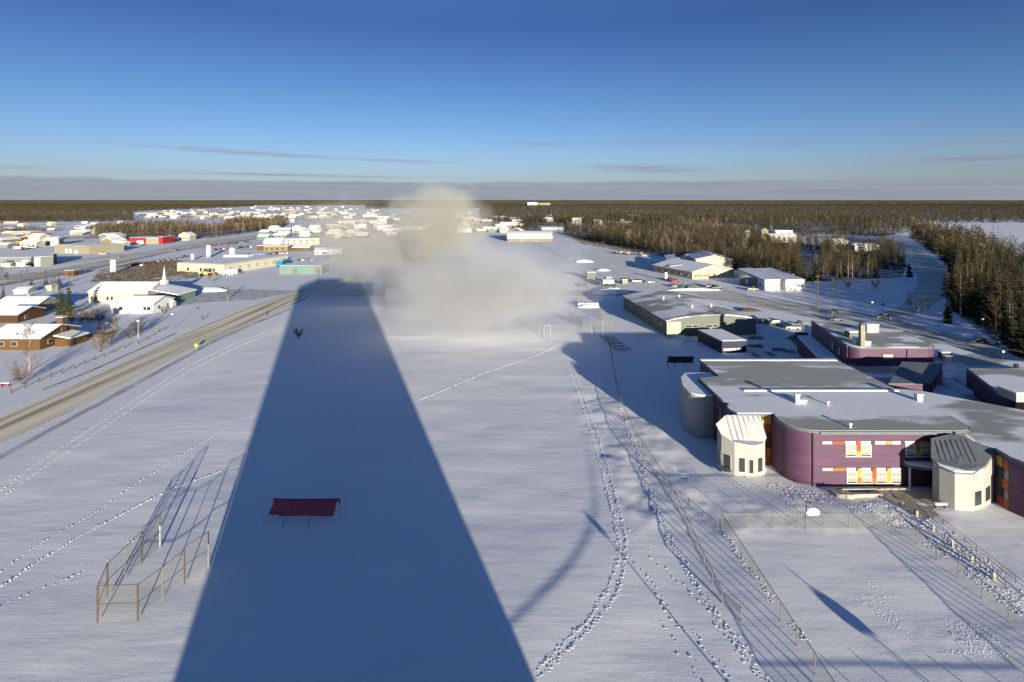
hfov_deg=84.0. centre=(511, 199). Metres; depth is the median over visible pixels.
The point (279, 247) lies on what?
mustard hall
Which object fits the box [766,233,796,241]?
white long roof
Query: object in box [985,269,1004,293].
bare tree
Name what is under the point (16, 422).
road
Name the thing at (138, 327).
bush
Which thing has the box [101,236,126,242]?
house
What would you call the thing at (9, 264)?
box truck
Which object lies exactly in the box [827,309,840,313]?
parked car
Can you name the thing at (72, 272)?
pink cabin
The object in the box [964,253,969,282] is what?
spruce tree
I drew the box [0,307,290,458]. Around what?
sidewalk
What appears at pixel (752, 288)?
pickup truck
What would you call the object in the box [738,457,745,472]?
window
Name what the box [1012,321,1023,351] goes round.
spruce tree
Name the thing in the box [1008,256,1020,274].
bare tree
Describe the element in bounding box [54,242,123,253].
beige warehouse
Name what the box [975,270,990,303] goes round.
bare tree
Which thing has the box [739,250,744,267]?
bare tree
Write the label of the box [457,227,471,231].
house
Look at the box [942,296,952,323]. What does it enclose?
spruce tree
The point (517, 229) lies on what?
house
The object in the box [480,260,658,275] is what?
road
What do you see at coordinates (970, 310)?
spruce tree
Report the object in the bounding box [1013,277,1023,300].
bare tree
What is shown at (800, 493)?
snow clods
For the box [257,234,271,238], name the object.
house
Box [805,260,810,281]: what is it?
bare tree
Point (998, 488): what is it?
window
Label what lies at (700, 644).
footprint trail
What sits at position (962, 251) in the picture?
bare tree
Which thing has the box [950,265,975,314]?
bare tree
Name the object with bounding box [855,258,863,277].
bare tree
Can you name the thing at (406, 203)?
horizon spruce clumps
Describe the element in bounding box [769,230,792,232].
white wood hall
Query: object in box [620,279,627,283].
storage container
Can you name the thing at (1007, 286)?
spruce tree
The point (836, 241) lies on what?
cream wood roof
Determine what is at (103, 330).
bush
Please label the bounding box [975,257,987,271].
bare tree
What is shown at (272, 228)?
house
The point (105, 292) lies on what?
church
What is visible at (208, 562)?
baseball backstop
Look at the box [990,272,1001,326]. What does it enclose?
spruce tree
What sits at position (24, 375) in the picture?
bush
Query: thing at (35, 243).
house
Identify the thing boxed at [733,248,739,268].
spruce tree
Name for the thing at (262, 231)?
house
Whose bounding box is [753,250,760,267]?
spruce tree
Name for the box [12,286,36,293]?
white house
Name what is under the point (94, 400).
snow clods
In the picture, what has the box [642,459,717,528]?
chain link fence
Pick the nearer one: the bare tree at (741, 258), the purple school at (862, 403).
the purple school at (862, 403)
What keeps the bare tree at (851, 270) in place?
on the forest floor at (883, 272)
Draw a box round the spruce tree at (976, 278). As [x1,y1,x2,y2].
[971,265,980,300]
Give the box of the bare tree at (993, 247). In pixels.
[983,241,998,258]
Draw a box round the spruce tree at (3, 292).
[0,286,5,299]
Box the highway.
[0,225,325,282]
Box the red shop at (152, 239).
[129,235,174,243]
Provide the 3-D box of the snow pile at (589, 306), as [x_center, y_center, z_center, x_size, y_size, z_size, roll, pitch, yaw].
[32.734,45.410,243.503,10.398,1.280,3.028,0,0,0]
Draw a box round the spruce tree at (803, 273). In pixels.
[799,258,806,277]
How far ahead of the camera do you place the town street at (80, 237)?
695.31 m
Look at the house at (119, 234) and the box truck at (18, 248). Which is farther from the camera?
the house at (119, 234)
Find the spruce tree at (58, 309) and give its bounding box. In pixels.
[53,285,64,314]
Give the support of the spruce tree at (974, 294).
on the forest floor at (989, 331)
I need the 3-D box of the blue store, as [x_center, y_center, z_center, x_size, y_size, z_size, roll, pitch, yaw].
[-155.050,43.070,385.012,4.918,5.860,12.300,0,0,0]
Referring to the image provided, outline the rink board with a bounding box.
[578,303,598,305]
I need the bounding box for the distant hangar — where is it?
[527,202,549,205]
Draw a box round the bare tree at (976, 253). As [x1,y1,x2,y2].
[971,247,983,262]
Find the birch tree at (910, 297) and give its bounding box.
[906,290,912,309]
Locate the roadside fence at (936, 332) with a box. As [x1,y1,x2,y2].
[872,315,1007,359]
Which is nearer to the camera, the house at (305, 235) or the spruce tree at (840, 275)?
the spruce tree at (840, 275)
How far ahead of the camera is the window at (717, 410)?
107.29 m
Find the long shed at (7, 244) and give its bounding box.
[0,242,18,247]
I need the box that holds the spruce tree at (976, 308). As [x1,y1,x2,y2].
[972,273,992,317]
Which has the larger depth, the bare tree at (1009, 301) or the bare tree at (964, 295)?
the bare tree at (964, 295)
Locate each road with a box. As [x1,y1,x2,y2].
[0,250,151,269]
[0,250,426,442]
[299,289,1023,360]
[480,260,658,275]
[877,236,948,320]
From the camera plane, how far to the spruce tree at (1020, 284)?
216.29 m
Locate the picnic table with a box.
[0,382,10,386]
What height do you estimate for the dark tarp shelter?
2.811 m
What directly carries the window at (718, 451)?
in the purple school at (862, 403)
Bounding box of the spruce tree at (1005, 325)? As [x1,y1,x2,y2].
[997,299,1010,339]
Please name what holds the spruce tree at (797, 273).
on the forest floor at (883, 272)
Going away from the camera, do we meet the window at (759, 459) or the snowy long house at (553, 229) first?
the window at (759, 459)
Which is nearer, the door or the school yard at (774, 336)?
the school yard at (774, 336)
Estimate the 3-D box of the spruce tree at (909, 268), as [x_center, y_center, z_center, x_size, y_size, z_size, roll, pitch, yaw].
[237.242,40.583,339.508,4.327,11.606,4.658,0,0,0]
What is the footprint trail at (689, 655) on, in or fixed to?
on the ground at (470, 535)
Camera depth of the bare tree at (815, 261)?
330.87 m
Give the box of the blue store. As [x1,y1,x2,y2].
[275,258,289,268]
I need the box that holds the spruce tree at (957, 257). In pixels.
[952,247,960,275]
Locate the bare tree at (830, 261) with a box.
[826,252,833,270]
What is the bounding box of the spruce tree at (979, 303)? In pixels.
[973,288,983,322]
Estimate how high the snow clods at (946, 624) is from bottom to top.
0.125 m
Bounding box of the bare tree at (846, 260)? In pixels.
[842,250,851,277]
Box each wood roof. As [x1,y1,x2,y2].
[825,238,848,247]
[846,243,878,250]
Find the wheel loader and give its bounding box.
[199,268,217,275]
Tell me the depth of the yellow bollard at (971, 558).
71.79 m
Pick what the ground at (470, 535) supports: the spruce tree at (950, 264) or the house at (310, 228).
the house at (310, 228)
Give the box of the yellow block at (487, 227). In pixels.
[483,226,493,231]
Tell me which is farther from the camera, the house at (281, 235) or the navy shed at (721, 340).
the house at (281, 235)
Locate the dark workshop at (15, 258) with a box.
[0,254,56,266]
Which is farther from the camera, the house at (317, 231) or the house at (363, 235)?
the house at (317, 231)
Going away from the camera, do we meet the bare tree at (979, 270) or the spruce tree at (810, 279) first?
the bare tree at (979, 270)
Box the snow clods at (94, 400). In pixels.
[1,337,223,444]
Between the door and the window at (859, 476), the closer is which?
the window at (859, 476)
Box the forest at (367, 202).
[0,201,1023,204]
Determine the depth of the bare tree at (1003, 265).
292.96 m
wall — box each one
[828,489,854,498]
[836,488,905,491]
[852,493,903,503]
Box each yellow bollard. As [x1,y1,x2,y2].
[950,539,953,547]
[970,554,973,562]
[992,571,995,579]
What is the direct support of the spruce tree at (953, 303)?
on the forest floor at (989, 331)
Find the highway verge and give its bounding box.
[0,238,255,285]
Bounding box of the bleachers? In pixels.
[601,335,629,349]
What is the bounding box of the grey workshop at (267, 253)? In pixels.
[255,252,272,254]
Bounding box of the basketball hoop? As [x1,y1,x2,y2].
[806,501,819,528]
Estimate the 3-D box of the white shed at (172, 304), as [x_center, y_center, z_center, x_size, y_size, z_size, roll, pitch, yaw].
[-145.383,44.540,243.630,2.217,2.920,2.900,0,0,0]
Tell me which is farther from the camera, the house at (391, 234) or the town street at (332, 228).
the town street at (332, 228)
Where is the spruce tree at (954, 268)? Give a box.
[949,262,957,292]
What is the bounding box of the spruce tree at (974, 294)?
[971,281,978,307]
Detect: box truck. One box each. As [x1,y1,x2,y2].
[1,262,15,267]
[13,246,24,249]
[16,262,30,267]
[223,269,237,274]
[599,279,613,285]
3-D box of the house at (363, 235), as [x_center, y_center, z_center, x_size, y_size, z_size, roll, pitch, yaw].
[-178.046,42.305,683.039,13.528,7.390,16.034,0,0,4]
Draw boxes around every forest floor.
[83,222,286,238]
[514,215,912,239]
[588,229,905,281]
[909,235,1023,346]
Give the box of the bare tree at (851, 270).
[847,252,858,278]
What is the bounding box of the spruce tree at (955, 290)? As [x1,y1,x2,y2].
[949,264,961,305]
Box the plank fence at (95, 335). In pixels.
[87,331,113,337]
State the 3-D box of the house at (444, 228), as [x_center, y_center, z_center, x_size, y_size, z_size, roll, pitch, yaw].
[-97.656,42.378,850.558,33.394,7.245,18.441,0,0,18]
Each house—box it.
[0,236,20,242]
[0,295,58,311]
[0,306,46,322]
[0,316,88,349]
[2,227,15,230]
[2,231,11,235]
[3,221,20,223]
[11,231,40,235]
[11,232,23,235]
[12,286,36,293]
[17,223,27,226]
[19,240,44,246]
[28,233,48,239]
[43,236,63,244]
[47,222,55,225]
[47,228,57,230]
[70,230,82,234]
[83,229,97,233]
[98,232,118,238]
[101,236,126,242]
[106,232,126,238]
[111,241,130,246]
[178,232,196,239]
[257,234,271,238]
[259,229,272,233]
[269,226,280,230]
[273,233,290,237]
[276,228,290,231]
[293,228,306,232]
[299,234,312,237]
[301,231,312,234]
[308,226,320,230]
[311,230,322,234]
[325,231,347,236]
[326,223,348,227]
[335,232,345,237]
[338,226,349,229]
[340,234,351,238]
[346,228,358,233]
[350,231,363,235]
[353,224,366,227]
[356,232,370,238]
[373,224,392,228]
[377,226,390,229]
[383,229,394,233]
[384,227,405,231]
[386,232,396,236]
[402,226,416,229]
[417,226,426,229]
[424,224,435,228]
[434,225,458,230]
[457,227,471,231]
[473,218,487,221]
[476,228,485,232]
[488,227,497,232]
[499,226,509,232]
[502,222,518,227]
[511,228,523,230]
[541,227,562,231]
[757,228,767,236]
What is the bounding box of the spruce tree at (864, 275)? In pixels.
[861,262,867,278]
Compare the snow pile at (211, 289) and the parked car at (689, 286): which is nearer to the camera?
the snow pile at (211, 289)
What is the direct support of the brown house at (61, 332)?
on the ground at (470, 535)
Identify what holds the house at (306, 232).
on the town ground at (377, 243)
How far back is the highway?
438.89 m
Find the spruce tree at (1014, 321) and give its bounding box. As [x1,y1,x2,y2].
[1003,301,1019,344]
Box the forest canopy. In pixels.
[0,200,1023,200]
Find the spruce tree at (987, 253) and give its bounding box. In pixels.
[983,246,989,269]
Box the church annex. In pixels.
[108,296,174,312]
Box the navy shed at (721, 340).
[697,329,746,352]
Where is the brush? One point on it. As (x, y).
(1017, 353)
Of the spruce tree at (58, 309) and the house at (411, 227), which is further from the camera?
the house at (411, 227)
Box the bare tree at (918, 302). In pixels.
[914,297,922,313]
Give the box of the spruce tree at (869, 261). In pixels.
[865,250,872,269]
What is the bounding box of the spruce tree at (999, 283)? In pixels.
[989,266,1002,310]
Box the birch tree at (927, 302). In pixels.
[923,295,929,314]
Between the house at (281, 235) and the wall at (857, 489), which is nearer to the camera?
the wall at (857, 489)
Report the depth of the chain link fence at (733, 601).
63.26 m
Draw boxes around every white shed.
[170,301,176,307]
[738,268,780,290]
[754,268,805,290]
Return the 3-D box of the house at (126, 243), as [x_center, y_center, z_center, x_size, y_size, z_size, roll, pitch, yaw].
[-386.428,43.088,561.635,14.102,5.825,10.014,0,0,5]
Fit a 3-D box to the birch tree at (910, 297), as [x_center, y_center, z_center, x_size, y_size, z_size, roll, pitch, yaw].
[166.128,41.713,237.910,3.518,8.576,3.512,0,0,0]
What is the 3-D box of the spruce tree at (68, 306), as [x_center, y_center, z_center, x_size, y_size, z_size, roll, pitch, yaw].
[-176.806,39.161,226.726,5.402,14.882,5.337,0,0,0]
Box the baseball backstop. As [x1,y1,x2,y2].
[97,514,209,622]
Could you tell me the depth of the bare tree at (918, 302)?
228.78 m
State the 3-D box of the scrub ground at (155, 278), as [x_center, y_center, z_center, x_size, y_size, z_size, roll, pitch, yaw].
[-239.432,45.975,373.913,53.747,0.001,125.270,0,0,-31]
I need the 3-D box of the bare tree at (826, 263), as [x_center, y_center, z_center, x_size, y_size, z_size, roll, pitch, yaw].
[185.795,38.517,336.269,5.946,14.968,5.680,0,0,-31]
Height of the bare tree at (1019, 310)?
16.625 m
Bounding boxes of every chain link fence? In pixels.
[605,326,722,589]
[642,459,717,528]
[722,590,741,620]
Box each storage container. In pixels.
[585,271,595,278]
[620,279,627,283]
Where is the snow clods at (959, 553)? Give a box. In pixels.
[844,501,1023,615]
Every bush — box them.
[3,353,42,383]
[66,308,79,321]
[72,309,90,323]
[81,307,99,322]
[87,332,113,351]
[88,304,108,320]
[96,322,122,343]
[121,327,132,338]
[127,320,146,334]
[159,306,168,312]
[291,327,302,337]
[843,279,852,287]
[871,279,881,287]
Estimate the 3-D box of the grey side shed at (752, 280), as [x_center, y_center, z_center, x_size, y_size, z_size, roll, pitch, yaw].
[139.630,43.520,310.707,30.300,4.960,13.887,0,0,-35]
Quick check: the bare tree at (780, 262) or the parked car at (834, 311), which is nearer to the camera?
the parked car at (834, 311)
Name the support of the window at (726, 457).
in the purple school at (862, 403)
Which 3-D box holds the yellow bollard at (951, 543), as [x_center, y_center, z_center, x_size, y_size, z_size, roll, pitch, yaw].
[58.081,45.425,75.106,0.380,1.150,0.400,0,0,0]
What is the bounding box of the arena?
[622,291,757,336]
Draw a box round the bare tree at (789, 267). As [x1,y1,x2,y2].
[784,258,790,271]
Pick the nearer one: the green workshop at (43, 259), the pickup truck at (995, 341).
the pickup truck at (995, 341)
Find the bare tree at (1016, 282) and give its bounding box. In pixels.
[1010,274,1021,294]
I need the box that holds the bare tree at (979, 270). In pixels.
[967,267,983,289]
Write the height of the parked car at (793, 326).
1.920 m
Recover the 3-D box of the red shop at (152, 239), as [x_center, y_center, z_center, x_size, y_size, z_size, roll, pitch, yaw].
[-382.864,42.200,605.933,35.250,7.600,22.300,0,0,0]
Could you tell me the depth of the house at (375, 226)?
900.51 m
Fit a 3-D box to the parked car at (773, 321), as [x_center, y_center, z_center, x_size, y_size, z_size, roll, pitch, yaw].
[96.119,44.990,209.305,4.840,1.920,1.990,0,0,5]
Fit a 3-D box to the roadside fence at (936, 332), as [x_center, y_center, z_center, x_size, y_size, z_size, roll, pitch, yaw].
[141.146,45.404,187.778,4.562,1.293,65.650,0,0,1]
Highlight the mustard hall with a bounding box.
[263,244,294,250]
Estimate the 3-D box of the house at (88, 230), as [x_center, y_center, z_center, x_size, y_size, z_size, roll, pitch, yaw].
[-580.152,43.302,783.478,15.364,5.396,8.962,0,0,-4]
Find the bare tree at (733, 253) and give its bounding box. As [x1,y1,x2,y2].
[730,250,736,264]
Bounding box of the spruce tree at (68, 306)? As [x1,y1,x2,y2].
[59,281,75,315]
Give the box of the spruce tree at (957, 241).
[950,238,962,272]
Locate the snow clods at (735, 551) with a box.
[722,533,810,640]
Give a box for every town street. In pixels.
[63,236,98,237]
[290,217,405,235]
[329,215,449,215]
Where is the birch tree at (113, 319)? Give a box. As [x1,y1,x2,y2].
[110,314,119,332]
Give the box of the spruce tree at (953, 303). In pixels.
[949,275,959,310]
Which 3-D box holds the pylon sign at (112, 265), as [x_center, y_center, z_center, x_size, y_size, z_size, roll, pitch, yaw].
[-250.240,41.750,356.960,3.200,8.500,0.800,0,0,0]
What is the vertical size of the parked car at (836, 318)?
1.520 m
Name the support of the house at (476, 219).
on the ground at (470, 535)
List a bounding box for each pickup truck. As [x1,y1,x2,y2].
[711,285,722,288]
[746,286,758,289]
[778,320,789,325]
[793,320,809,326]
[988,337,1004,344]
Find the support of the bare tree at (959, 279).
on the forest floor at (989, 331)
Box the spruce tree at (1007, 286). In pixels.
[997,271,1018,327]
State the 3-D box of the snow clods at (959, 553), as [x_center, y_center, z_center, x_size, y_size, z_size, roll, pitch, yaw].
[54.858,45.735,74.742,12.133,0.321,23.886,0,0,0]
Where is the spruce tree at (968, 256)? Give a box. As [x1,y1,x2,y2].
[965,243,971,269]
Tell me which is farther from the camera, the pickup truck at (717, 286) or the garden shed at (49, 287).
the pickup truck at (717, 286)
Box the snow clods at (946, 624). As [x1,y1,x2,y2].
[854,580,1009,658]
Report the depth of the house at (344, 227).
861.76 m
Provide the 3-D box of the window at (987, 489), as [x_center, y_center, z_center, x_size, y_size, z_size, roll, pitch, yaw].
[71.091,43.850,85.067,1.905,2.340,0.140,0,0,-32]
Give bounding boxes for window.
[715,404,720,418]
[717,448,720,465]
[723,452,730,469]
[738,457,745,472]
[749,459,753,473]
[757,456,762,472]
[845,442,870,456]
[846,468,901,483]
[905,442,929,456]
[974,489,981,506]
[985,484,989,502]
[996,464,1001,476]
[996,484,1001,495]
[1003,468,1008,480]
[1003,488,1008,500]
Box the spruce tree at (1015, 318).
[1011,300,1022,341]
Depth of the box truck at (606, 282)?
302.77 m
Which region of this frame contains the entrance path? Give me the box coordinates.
[863,486,939,517]
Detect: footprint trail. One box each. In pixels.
[0,415,251,571]
[1,465,236,586]
[415,347,554,401]
[534,368,620,671]
[537,368,627,677]
[618,406,767,680]
[622,555,731,681]
[624,526,740,648]
[651,618,704,681]
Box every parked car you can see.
[686,284,695,287]
[756,318,768,322]
[766,319,780,325]
[785,323,800,329]
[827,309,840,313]
[829,316,843,320]
[875,313,890,318]
[967,337,987,344]
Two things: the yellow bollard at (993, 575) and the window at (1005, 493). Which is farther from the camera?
the window at (1005, 493)
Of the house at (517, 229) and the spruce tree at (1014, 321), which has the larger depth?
the house at (517, 229)
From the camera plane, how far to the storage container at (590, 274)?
328.25 m
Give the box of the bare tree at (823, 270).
[821,262,826,279]
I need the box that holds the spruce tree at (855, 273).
[853,259,858,276]
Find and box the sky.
[0,0,1023,199]
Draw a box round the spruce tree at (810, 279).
[804,253,814,281]
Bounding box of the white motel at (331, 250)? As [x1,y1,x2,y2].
[314,247,342,254]
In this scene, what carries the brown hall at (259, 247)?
on the town ground at (377, 243)
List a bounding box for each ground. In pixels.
[0,205,1023,681]
[0,228,478,255]
[91,260,197,281]
[579,248,746,295]
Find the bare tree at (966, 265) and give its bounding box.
[961,264,973,285]
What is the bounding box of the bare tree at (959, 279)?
[949,266,970,315]
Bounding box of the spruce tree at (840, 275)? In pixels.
[835,250,843,276]
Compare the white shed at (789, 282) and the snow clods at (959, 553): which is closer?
the snow clods at (959, 553)
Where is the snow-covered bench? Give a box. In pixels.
[932,502,948,507]
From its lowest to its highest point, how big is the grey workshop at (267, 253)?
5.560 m
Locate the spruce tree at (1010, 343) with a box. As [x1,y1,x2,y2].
[1005,317,1016,348]
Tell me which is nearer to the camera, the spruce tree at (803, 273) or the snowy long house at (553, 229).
the spruce tree at (803, 273)
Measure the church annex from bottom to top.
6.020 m
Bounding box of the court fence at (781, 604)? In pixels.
[722,511,1023,681]
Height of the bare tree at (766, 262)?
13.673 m
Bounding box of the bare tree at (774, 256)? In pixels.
[767,249,777,266]
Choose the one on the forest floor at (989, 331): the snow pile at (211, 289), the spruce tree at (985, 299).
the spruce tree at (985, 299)
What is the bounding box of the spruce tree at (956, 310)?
[952,270,969,313]
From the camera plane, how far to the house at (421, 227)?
874.03 m
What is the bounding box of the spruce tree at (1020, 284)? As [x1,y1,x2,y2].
[1015,273,1022,316]
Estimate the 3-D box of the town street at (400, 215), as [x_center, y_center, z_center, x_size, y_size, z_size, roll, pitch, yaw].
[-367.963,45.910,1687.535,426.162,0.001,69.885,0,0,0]
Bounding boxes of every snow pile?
[195,287,226,291]
[575,259,592,261]
[577,304,599,307]
[592,291,609,294]
[594,287,629,293]
[665,335,693,339]
[668,288,720,290]
[681,341,704,345]
[737,308,760,311]
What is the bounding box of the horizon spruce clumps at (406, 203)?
[0,201,1023,204]
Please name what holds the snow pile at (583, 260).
on the yard ground at (630, 272)
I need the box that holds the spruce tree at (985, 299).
[974,266,1003,327]
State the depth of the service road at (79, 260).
439.18 m
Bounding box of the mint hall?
[279,263,329,273]
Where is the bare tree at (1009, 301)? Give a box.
[1000,292,1018,320]
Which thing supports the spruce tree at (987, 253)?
on the forest floor at (989, 331)
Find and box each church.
[87,267,196,302]
[263,238,284,243]
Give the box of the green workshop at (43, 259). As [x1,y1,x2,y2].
[34,254,54,265]
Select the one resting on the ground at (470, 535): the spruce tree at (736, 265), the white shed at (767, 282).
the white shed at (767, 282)
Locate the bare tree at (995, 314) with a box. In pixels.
[981,293,1004,337]
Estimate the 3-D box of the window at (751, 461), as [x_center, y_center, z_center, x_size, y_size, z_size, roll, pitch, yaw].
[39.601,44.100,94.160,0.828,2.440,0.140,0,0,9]
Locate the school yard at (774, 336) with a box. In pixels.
[747,318,807,357]
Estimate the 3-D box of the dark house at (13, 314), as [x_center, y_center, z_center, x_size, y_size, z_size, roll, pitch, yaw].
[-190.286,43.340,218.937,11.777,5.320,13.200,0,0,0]
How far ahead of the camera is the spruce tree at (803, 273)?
332.44 m
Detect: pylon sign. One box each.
[110,260,115,272]
[206,245,210,257]
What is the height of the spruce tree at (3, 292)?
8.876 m
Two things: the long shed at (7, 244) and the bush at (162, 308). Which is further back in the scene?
the long shed at (7, 244)
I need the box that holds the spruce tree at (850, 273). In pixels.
[845,255,851,276]
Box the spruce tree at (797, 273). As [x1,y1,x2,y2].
[794,259,801,276]
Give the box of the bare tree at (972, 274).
[964,265,979,286]
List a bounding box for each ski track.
[0,330,270,490]
[1,331,275,498]
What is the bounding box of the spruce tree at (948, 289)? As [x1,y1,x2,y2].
[939,270,951,296]
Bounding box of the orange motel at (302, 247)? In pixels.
[292,245,313,250]
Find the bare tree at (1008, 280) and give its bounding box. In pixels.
[995,271,1018,300]
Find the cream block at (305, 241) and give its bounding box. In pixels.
[285,238,320,244]
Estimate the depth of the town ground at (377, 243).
629.63 m
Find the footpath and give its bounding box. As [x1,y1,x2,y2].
[43,333,175,389]
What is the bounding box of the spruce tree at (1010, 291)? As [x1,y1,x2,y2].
[1003,275,1016,304]
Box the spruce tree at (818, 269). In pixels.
[812,252,824,280]
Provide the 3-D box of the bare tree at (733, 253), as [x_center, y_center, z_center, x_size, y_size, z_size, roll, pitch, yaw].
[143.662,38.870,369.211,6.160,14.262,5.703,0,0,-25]
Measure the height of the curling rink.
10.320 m
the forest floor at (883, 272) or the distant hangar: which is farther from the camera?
the distant hangar
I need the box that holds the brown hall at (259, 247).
[257,244,269,249]
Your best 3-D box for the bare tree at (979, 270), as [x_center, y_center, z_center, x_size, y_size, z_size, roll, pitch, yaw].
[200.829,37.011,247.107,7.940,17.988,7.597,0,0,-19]
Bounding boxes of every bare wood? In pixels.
[0,203,1023,220]
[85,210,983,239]
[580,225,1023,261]
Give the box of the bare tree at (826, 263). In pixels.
[823,254,832,277]
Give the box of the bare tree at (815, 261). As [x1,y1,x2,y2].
[812,253,819,271]
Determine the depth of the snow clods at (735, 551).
69.34 m
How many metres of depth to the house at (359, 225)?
929.70 m
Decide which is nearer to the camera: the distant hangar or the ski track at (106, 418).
the ski track at (106, 418)
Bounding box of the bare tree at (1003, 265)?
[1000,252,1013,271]
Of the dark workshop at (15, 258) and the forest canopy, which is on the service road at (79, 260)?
the dark workshop at (15, 258)
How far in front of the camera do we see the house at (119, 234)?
626.43 m
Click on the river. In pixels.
(1016, 232)
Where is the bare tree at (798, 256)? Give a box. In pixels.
[792,254,802,271]
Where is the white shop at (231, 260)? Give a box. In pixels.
[177,248,287,273]
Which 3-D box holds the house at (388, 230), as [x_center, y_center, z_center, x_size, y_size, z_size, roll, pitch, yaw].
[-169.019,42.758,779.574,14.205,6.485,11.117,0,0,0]
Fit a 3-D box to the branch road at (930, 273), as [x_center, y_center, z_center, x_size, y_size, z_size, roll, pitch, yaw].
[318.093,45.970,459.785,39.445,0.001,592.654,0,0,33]
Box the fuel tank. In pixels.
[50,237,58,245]
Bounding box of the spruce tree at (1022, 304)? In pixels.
[1014,277,1023,329]
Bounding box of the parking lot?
[176,289,293,305]
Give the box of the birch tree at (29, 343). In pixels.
[19,320,40,370]
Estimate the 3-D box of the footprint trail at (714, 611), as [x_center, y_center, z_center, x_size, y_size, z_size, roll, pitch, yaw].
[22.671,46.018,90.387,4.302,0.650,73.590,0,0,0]
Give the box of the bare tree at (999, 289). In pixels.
[992,280,1011,322]
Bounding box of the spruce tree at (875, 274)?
[871,257,879,277]
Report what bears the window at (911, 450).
in the purple school at (862, 403)
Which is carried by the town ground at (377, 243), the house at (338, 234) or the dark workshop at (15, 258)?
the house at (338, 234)
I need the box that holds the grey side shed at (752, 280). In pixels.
[740,274,793,286]
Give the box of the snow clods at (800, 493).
[768,482,832,502]
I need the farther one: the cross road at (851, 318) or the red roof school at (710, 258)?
the red roof school at (710, 258)
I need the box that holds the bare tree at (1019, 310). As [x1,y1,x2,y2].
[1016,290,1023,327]
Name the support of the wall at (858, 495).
on the entrance path
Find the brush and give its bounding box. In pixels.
[0,212,1023,357]
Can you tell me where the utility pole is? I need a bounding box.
[815,274,819,310]
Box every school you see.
[652,258,736,278]
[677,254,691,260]
[680,321,1023,516]
[687,251,732,268]
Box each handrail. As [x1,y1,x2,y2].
[899,488,1005,588]
[926,503,1023,586]
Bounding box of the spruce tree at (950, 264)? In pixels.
[947,246,955,272]
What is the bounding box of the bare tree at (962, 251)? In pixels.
[959,246,967,262]
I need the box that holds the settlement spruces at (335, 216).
[134,206,524,226]
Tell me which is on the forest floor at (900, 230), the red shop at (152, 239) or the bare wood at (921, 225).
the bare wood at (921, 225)
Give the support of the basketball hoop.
on the ground at (470, 535)
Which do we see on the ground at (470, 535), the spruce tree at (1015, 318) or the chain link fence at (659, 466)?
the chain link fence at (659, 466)
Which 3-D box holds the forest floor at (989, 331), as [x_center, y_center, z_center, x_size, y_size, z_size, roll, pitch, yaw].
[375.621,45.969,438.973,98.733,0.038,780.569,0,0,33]
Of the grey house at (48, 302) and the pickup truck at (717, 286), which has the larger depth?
the pickup truck at (717, 286)
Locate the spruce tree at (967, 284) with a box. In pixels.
[961,270,972,306]
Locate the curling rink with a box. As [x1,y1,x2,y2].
[507,231,552,241]
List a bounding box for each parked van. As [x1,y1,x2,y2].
[632,278,641,281]
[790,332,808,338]
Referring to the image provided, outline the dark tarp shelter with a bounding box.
[666,356,694,366]
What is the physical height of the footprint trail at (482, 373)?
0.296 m
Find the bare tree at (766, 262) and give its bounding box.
[760,255,772,267]
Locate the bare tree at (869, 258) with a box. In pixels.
[864,255,873,271]
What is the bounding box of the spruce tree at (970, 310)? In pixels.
[961,266,977,316]
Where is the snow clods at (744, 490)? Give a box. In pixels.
[664,461,820,511]
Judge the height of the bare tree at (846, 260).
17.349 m
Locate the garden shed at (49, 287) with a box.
[44,284,58,290]
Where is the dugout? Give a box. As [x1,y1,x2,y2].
[262,498,340,527]
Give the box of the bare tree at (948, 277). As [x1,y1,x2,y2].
[943,271,950,299]
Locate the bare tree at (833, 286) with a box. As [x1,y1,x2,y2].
[830,276,837,294]
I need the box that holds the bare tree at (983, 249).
[977,247,988,265]
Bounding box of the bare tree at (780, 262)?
[772,248,785,270]
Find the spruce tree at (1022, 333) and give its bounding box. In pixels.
[1015,312,1023,347]
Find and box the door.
[35,257,39,265]
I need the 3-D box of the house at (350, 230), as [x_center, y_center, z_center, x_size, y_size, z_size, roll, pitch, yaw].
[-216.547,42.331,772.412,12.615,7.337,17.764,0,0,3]
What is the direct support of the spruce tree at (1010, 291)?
on the forest floor at (989, 331)
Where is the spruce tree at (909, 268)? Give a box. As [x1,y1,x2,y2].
[905,259,913,276]
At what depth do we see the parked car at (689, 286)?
295.67 m
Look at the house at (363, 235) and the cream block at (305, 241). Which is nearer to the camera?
the cream block at (305, 241)
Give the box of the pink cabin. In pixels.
[64,269,81,275]
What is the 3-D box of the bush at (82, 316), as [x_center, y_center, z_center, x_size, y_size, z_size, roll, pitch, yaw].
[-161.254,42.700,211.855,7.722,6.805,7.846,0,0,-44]
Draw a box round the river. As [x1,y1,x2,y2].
[929,223,1023,253]

